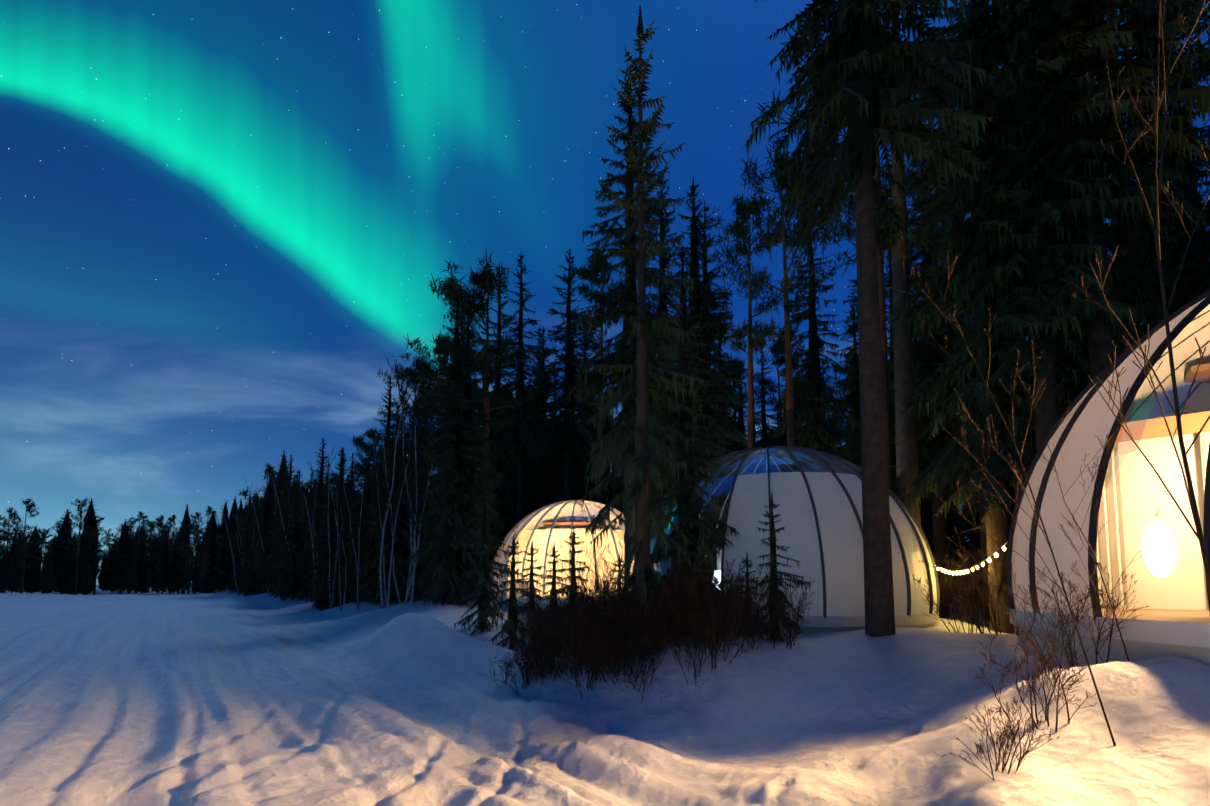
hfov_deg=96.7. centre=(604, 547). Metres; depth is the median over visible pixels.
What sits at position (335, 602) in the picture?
spruce tree
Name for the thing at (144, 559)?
pine tree
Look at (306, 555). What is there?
spruce tree
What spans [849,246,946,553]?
spruce tree
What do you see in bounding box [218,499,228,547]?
spruce tree
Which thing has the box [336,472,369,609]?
birch tree
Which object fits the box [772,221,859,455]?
spruce tree
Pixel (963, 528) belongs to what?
spruce tree
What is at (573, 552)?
spruce tree
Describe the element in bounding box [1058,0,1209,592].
bare sapling
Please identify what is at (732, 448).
spruce tree
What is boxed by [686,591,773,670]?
shrub
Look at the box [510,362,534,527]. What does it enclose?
spruce tree
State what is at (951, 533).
spruce tree
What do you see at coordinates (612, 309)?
spruce tree
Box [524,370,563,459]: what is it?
pine tree
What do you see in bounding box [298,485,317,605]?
birch tree
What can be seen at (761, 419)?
spruce tree
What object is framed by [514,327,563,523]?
spruce tree
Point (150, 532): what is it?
pine tree
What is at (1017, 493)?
pine tree
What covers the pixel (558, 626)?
shrub
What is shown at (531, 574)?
spruce tree
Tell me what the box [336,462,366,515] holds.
birch tree
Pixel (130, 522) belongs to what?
pine tree
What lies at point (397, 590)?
birch tree
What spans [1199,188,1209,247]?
pine tree
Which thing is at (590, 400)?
pine tree
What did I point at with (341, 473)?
spruce tree
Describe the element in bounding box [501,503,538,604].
tree sapling
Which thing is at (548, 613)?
shrub
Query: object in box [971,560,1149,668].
berm bush
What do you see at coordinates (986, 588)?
shrub
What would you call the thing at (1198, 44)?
pine tree
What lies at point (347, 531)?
spruce tree
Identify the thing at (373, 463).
spruce tree
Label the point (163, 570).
spruce tree
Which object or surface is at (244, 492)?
pine tree
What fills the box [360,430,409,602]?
spruce tree
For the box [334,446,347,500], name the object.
spruce tree
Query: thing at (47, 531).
pine tree
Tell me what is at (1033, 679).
berm bush
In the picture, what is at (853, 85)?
tall tree
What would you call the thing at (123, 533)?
pine tree
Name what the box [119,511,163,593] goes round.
pine tree
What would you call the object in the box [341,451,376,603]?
spruce tree
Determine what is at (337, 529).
birch tree
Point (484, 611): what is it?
spruce tree
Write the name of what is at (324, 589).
spruce tree
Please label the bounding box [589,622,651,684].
shrub
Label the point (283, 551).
spruce tree
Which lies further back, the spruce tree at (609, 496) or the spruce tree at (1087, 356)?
the spruce tree at (609, 496)
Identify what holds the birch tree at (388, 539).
on the snow ground
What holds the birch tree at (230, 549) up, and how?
on the snow ground
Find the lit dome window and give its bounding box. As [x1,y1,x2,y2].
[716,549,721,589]
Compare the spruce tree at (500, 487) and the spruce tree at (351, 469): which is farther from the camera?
the spruce tree at (351, 469)
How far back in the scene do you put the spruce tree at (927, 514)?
38.15 m
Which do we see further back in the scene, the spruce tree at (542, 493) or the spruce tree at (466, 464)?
the spruce tree at (542, 493)
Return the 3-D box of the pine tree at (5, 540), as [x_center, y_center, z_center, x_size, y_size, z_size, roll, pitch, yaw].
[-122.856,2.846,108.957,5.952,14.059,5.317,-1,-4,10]
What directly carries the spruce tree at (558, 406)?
on the snow ground
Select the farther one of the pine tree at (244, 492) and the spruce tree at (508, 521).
the pine tree at (244, 492)
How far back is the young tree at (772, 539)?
8.72 m
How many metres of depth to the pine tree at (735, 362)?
39.76 m
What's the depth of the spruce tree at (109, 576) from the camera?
119.98 m
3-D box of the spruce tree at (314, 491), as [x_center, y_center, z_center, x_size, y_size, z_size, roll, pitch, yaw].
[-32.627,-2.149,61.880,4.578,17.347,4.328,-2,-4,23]
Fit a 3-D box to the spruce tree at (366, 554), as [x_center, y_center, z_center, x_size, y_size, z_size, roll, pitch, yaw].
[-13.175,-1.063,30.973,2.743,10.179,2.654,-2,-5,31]
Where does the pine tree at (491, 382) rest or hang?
on the snow ground
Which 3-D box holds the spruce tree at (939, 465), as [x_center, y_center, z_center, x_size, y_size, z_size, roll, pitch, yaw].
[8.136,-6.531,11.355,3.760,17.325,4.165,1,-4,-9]
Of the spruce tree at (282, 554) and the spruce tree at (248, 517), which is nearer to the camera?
the spruce tree at (282, 554)
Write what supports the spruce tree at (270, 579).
on the snow ground
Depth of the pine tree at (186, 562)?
105.02 m
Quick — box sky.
[0,0,1209,585]
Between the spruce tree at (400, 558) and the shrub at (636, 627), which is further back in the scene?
the spruce tree at (400, 558)
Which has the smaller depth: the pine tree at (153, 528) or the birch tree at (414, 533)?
the birch tree at (414, 533)
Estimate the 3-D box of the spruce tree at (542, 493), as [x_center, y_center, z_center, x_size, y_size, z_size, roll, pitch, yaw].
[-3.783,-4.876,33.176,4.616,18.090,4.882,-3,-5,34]
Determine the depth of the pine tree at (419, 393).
40.45 m
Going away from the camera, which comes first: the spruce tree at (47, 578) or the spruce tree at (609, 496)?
the spruce tree at (609, 496)
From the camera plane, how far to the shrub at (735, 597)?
7.74 m
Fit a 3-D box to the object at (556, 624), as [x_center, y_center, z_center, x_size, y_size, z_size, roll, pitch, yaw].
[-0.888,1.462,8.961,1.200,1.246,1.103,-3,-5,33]
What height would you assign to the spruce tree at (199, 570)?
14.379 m
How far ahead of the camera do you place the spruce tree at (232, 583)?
87.07 m
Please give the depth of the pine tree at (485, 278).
22.43 m
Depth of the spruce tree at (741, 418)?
37.42 m
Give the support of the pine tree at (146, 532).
on the snow ground
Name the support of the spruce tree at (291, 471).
on the snow ground
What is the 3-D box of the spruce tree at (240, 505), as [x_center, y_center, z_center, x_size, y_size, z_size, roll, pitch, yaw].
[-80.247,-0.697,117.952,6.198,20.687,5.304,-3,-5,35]
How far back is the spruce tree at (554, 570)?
16.99 m
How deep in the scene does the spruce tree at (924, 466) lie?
22.86 m
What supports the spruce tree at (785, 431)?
on the snow ground
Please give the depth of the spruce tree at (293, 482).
66.28 m
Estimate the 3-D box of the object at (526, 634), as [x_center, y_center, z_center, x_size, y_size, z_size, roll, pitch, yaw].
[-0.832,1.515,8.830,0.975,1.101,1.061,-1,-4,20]
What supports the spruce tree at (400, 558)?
on the snow ground
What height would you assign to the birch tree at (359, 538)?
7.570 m
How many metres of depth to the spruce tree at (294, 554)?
47.77 m
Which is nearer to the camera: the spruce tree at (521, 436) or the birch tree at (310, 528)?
the spruce tree at (521, 436)
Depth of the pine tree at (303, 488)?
72.64 m
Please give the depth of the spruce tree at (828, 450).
31.45 m
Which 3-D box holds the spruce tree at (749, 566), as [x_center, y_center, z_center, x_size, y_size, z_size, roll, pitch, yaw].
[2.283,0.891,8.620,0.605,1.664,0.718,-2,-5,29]
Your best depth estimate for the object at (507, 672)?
8.76 m
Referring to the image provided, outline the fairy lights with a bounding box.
[933,541,1018,634]
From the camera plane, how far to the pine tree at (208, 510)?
107.41 m
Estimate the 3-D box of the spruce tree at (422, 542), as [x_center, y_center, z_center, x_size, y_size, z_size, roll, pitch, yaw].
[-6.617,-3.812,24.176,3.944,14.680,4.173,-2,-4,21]
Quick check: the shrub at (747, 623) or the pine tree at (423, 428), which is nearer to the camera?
the shrub at (747, 623)
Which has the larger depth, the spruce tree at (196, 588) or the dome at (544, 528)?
the spruce tree at (196, 588)
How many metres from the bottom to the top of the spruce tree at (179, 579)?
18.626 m
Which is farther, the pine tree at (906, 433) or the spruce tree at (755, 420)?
the spruce tree at (755, 420)
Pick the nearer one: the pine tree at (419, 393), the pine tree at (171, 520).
the pine tree at (419, 393)
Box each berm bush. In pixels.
[933,696,1058,779]
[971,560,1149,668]
[974,627,1095,732]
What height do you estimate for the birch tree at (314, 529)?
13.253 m
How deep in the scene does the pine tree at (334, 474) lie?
74.74 m
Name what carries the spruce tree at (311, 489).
on the snow ground
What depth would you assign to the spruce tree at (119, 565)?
107.06 m
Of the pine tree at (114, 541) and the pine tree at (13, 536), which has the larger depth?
the pine tree at (13, 536)
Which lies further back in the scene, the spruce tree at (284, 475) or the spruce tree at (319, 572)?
the spruce tree at (284, 475)
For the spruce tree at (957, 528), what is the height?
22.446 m
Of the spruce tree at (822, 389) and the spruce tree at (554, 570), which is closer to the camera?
the spruce tree at (554, 570)
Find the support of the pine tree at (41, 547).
on the snow ground
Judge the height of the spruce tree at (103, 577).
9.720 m
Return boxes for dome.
[490,500,624,622]
[626,446,939,634]
[1006,290,1209,668]
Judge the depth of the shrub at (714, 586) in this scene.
7.89 m
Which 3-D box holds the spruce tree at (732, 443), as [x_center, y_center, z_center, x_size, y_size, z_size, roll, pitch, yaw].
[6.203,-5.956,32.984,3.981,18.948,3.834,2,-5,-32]
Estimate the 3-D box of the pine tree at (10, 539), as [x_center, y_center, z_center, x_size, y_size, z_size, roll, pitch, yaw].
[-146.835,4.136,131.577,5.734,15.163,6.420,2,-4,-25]
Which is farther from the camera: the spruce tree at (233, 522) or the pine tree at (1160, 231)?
the spruce tree at (233, 522)
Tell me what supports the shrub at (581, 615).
on the snow ground
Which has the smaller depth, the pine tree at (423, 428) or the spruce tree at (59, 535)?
the pine tree at (423, 428)
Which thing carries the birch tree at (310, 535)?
on the snow ground
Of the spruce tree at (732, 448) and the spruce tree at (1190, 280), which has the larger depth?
the spruce tree at (732, 448)
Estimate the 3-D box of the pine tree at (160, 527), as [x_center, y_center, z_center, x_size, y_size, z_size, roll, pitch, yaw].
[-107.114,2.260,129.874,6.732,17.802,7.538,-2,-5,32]
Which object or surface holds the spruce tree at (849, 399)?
on the snow ground
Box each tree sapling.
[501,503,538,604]
[560,440,634,591]
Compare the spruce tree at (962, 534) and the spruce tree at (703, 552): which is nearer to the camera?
the spruce tree at (703, 552)
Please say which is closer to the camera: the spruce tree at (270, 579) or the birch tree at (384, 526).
the birch tree at (384, 526)
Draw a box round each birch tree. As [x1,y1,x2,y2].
[221,509,241,593]
[231,506,249,562]
[231,525,244,591]
[245,479,267,591]
[266,466,301,557]
[274,472,293,590]
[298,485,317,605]
[302,461,324,602]
[302,469,317,590]
[302,503,321,600]
[309,446,343,606]
[311,455,347,600]
[324,484,349,610]
[330,513,348,608]
[332,484,354,605]
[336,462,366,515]
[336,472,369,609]
[347,475,372,607]
[358,426,394,607]
[370,383,416,608]
[377,430,405,603]
[377,483,415,604]
[385,356,428,602]
[386,450,418,606]
[398,414,427,605]
[404,387,446,603]
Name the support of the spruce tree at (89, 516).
on the snow ground
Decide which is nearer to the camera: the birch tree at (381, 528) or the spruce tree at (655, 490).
the birch tree at (381, 528)
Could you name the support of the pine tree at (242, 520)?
on the snow ground
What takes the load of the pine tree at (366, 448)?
on the snow ground
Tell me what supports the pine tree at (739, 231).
on the snow ground
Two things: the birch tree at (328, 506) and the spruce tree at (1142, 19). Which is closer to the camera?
the spruce tree at (1142, 19)
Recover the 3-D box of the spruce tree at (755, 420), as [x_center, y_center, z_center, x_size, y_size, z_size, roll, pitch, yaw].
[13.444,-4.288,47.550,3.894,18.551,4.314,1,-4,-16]
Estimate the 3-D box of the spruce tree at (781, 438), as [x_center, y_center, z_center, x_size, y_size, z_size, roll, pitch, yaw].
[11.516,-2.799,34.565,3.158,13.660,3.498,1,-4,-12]
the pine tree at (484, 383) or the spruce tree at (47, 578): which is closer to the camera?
the pine tree at (484, 383)
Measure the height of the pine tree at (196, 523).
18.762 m
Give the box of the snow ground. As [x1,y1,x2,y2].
[0,586,1209,805]
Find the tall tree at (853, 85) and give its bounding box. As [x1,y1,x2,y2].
[743,0,993,636]
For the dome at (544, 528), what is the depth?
19.66 m
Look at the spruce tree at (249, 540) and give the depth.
88.23 m
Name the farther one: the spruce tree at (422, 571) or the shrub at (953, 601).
the spruce tree at (422, 571)
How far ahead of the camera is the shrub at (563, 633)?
8.57 m
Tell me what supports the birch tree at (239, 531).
on the snow ground
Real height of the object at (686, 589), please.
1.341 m
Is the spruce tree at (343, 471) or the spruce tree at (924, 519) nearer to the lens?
the spruce tree at (924, 519)
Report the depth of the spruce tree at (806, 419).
36.52 m
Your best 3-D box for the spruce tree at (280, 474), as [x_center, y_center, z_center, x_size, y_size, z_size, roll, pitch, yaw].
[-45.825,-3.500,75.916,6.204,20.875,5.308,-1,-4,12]
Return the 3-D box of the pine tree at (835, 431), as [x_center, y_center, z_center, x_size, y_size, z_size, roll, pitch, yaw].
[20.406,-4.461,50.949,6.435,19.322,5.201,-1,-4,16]
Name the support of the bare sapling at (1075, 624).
on the snow ground
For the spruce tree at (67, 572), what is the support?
on the snow ground
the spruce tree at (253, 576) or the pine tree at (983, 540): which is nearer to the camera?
the pine tree at (983, 540)
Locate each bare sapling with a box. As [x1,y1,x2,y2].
[894,247,1115,745]
[995,382,1160,660]
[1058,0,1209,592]
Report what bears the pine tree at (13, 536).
on the snow ground
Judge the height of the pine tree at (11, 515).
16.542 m
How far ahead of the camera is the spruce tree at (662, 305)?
19.67 m
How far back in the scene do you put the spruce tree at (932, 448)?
17.73 m
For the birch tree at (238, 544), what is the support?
on the snow ground
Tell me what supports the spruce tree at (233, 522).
on the snow ground
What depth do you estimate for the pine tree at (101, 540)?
104.57 m
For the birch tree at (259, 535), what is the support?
on the snow ground
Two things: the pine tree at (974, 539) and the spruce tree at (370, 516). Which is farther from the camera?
the spruce tree at (370, 516)
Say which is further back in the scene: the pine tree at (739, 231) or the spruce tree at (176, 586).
the spruce tree at (176, 586)
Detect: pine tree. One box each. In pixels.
[0,497,44,593]
[0,507,28,592]
[0,529,12,592]
[0,536,12,556]
[0,544,18,558]
[8,526,27,591]
[8,536,42,593]
[25,532,50,591]
[26,527,57,593]
[42,522,72,591]
[51,498,103,594]
[86,516,119,594]
[100,550,116,592]
[104,530,137,591]
[105,523,141,593]
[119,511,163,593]
[126,517,153,593]
[133,520,160,592]
[134,542,156,593]
[136,529,157,581]
[143,515,178,592]
[144,522,160,553]
[148,523,171,591]
[149,534,171,592]
[153,515,192,592]
[157,524,173,591]
[172,511,204,592]
[175,549,198,593]
[177,523,203,593]
[190,506,222,545]
[232,493,261,571]
[238,462,277,590]
[300,471,355,511]
[300,482,309,512]
[350,457,365,518]
[351,427,383,499]
[376,362,435,553]
[389,332,478,510]
[399,380,446,512]
[412,346,451,434]
[427,251,546,564]
[471,344,514,513]
[472,362,515,467]
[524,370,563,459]
[546,249,624,503]
[551,371,613,429]
[575,398,620,508]
[583,347,651,511]
[700,193,817,448]
[712,131,856,446]
[712,354,773,434]
[747,333,831,445]
[754,0,1012,526]
[767,378,835,448]
[791,28,967,490]
[798,375,848,435]
[824,357,890,439]
[827,417,843,454]
[842,221,940,373]
[881,9,1124,621]
[912,217,1019,597]
[948,248,1030,500]
[955,0,1209,356]
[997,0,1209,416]
[1085,210,1209,367]
[1108,170,1209,342]
[1182,28,1209,223]
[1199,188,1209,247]
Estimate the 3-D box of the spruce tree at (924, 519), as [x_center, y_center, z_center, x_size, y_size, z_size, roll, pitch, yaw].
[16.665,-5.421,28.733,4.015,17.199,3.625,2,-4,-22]
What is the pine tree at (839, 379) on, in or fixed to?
on the snow ground
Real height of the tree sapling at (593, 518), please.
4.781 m
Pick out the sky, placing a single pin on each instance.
(221, 220)
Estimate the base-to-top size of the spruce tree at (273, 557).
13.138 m
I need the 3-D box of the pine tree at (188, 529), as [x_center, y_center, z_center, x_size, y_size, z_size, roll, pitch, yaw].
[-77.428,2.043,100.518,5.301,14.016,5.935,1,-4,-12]
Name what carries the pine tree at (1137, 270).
on the snow ground
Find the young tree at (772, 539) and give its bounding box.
[755,492,810,641]
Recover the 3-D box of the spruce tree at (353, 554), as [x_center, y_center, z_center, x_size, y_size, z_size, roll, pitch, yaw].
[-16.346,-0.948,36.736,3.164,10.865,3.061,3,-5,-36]
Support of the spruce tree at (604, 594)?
on the snow ground
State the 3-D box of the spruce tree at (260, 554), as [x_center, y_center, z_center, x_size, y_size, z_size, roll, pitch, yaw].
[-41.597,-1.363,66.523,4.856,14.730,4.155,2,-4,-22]
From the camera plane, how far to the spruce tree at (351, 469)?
43.26 m
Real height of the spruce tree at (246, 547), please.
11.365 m
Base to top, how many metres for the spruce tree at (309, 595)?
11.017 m
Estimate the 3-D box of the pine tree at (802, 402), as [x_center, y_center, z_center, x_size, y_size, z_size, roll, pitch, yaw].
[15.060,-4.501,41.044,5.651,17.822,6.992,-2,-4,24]
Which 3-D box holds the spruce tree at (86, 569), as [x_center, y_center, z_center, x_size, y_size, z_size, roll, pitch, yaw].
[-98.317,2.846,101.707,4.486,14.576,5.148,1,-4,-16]
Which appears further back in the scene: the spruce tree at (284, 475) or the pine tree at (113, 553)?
the pine tree at (113, 553)
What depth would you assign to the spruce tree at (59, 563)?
105.85 m
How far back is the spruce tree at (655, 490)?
29.54 m
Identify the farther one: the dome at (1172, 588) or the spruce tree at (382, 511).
the spruce tree at (382, 511)
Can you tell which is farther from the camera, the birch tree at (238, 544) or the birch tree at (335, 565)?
the birch tree at (238, 544)
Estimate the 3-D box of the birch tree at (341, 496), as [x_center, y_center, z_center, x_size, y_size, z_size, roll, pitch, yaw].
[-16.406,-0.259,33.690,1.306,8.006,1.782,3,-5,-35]
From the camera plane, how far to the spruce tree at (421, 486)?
49.89 m
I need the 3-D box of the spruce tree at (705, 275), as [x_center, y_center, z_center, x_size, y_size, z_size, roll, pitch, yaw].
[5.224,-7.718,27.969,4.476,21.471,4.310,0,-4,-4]
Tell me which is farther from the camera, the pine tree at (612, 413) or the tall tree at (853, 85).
the pine tree at (612, 413)
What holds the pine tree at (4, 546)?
on the snow ground
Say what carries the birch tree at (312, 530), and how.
on the snow ground
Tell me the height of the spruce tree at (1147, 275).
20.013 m
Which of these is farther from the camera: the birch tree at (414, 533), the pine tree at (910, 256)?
the pine tree at (910, 256)
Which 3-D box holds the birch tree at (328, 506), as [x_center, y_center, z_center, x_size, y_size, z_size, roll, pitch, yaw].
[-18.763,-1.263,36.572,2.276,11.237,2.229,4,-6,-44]
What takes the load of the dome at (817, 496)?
on the snow ground
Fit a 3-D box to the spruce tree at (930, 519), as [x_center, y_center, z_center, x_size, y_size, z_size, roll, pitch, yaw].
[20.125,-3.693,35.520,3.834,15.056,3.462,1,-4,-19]
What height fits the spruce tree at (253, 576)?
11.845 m
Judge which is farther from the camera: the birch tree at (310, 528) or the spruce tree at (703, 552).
the birch tree at (310, 528)
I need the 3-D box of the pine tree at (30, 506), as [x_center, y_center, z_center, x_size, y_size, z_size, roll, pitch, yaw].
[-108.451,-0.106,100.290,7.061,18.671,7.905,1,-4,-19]
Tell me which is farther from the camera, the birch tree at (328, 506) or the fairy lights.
the birch tree at (328, 506)
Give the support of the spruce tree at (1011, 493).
on the snow ground
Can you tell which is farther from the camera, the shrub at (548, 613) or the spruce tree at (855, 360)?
the spruce tree at (855, 360)
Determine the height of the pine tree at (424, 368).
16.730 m
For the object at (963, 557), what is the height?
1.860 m
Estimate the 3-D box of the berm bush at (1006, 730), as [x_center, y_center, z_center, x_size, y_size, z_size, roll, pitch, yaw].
[2.763,1.381,3.783,0.747,0.679,0.533,3,-5,-34]
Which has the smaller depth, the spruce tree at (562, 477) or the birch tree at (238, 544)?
the spruce tree at (562, 477)
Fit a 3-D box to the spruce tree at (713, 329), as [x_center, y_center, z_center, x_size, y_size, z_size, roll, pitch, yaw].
[3.123,-4.971,19.400,4.849,17.869,4.584,1,-4,-16]
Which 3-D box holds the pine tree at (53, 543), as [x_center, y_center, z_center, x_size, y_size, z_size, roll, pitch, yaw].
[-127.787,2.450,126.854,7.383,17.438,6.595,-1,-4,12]
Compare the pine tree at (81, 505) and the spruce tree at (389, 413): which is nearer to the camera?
the spruce tree at (389, 413)
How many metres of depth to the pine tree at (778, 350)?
38.45 m
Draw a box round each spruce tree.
[8,533,23,591]
[17,526,47,593]
[36,551,57,593]
[39,534,60,591]
[49,509,77,593]
[53,509,76,589]
[55,536,80,594]
[64,498,107,594]
[70,524,98,594]
[96,551,108,592]
[101,545,116,592]
[109,519,139,593]
[150,530,175,593]
[166,537,185,593]
[169,504,195,593]
[169,524,194,593]
[188,512,227,593]
[190,565,198,592]
[192,521,211,592]
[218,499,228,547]
[220,496,241,589]
[224,522,244,592]
[226,497,251,577]
[226,501,247,583]
[232,500,252,582]
[232,521,252,595]
[237,504,258,575]
[239,498,244,516]
[241,512,263,595]
[244,479,279,592]
[257,459,292,588]
[261,482,294,594]
[264,453,302,591]
[265,500,292,597]
[267,491,292,595]
[269,471,310,600]
[272,450,289,519]
[274,469,309,597]
[276,474,306,534]
[292,436,337,599]
[292,473,317,581]
[304,486,333,608]
[306,489,335,608]
[307,460,326,514]
[307,489,347,610]
[309,448,354,610]
[319,479,356,596]
[325,452,363,569]
[326,546,351,608]
[327,474,358,605]
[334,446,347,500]
[334,450,348,497]
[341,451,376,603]
[341,457,372,602]
[350,374,413,601]
[353,445,390,603]
[355,467,375,599]
[358,402,418,605]
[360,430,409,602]
[362,389,427,606]
[362,440,378,514]
[406,443,432,584]
[407,290,505,606]
[409,302,505,604]
[410,358,478,600]
[411,313,495,600]
[454,480,518,635]
[471,262,530,559]
[472,383,516,583]
[489,252,552,523]
[489,534,537,650]
[510,325,575,517]
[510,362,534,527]
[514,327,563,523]
[517,540,546,627]
[535,248,604,500]
[535,543,567,625]
[547,360,563,497]
[548,320,592,499]
[552,526,589,619]
[556,343,575,495]
[558,318,611,490]
[569,64,698,583]
[579,5,706,647]
[585,580,616,668]
[603,399,620,509]
[608,172,709,580]
[611,553,624,592]
[623,178,745,581]
[624,245,738,599]
[635,375,673,580]
[677,200,755,556]
[686,538,720,647]
[701,340,735,518]
[711,312,747,521]
[725,359,747,498]
[732,553,764,639]
[747,399,761,444]
[754,347,784,447]
[771,373,812,448]
[771,400,784,446]
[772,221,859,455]
[796,387,830,452]
[819,374,840,456]
[820,359,845,452]
[827,303,860,467]
[833,243,892,463]
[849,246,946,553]
[884,0,1117,633]
[885,154,976,617]
[890,193,977,602]
[894,455,932,541]
[912,292,955,556]
[919,0,1168,451]
[926,500,959,569]
[946,225,1011,520]
[946,364,965,592]
[948,486,963,586]
[949,246,1034,536]
[951,505,969,565]
[952,469,970,586]
[953,506,969,581]
[977,0,1209,382]
[996,0,1175,462]
[1008,219,1116,428]
[1107,128,1208,354]
[1132,10,1209,331]
[1139,103,1209,327]
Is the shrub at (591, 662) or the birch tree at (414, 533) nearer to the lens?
the shrub at (591, 662)
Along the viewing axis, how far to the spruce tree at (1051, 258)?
10.18 m
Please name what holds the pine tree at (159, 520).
on the snow ground
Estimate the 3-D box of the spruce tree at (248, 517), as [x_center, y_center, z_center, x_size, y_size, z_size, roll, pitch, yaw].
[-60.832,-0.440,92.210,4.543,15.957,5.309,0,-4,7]
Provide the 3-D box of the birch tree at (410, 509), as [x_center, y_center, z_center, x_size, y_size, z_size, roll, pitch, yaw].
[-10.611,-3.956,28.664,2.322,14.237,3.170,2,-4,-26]
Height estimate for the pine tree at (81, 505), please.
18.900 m
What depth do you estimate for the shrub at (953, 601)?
9.42 m
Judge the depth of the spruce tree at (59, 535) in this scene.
115.21 m
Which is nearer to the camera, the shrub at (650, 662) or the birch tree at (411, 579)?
the shrub at (650, 662)
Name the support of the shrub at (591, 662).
on the snow ground
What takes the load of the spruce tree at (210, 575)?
on the snow ground
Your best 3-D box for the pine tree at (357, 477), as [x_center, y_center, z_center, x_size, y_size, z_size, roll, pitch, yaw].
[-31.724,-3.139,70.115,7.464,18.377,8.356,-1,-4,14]
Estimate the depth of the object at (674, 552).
8.48 m
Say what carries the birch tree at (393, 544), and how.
on the snow ground
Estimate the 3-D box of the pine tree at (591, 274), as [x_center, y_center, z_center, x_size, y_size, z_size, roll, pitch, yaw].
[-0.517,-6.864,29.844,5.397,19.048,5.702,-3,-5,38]
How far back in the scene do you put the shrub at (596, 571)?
11.22 m
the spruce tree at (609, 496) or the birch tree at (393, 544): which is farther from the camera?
the spruce tree at (609, 496)
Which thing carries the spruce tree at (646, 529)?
on the snow ground
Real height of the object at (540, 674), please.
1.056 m
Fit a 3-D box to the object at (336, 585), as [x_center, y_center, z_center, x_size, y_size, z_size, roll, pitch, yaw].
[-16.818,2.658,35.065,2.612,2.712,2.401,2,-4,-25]
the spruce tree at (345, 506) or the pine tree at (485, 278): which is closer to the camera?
the pine tree at (485, 278)
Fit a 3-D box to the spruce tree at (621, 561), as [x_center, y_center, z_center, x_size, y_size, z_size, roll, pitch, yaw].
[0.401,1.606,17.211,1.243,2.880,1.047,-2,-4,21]
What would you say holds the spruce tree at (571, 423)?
on the snow ground
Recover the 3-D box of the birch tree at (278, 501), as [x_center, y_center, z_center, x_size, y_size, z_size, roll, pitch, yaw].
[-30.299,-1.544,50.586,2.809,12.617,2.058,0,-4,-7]
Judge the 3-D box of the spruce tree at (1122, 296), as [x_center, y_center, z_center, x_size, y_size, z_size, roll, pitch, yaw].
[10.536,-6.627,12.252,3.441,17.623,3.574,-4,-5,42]
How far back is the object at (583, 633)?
8.41 m
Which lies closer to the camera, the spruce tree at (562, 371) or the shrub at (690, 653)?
the shrub at (690, 653)
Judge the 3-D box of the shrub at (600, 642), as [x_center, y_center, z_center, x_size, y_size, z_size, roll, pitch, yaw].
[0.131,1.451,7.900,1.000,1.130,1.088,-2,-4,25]
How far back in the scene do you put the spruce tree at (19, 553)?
122.05 m
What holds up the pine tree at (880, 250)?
on the snow ground
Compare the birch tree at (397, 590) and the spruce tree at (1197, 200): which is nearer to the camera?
the spruce tree at (1197, 200)

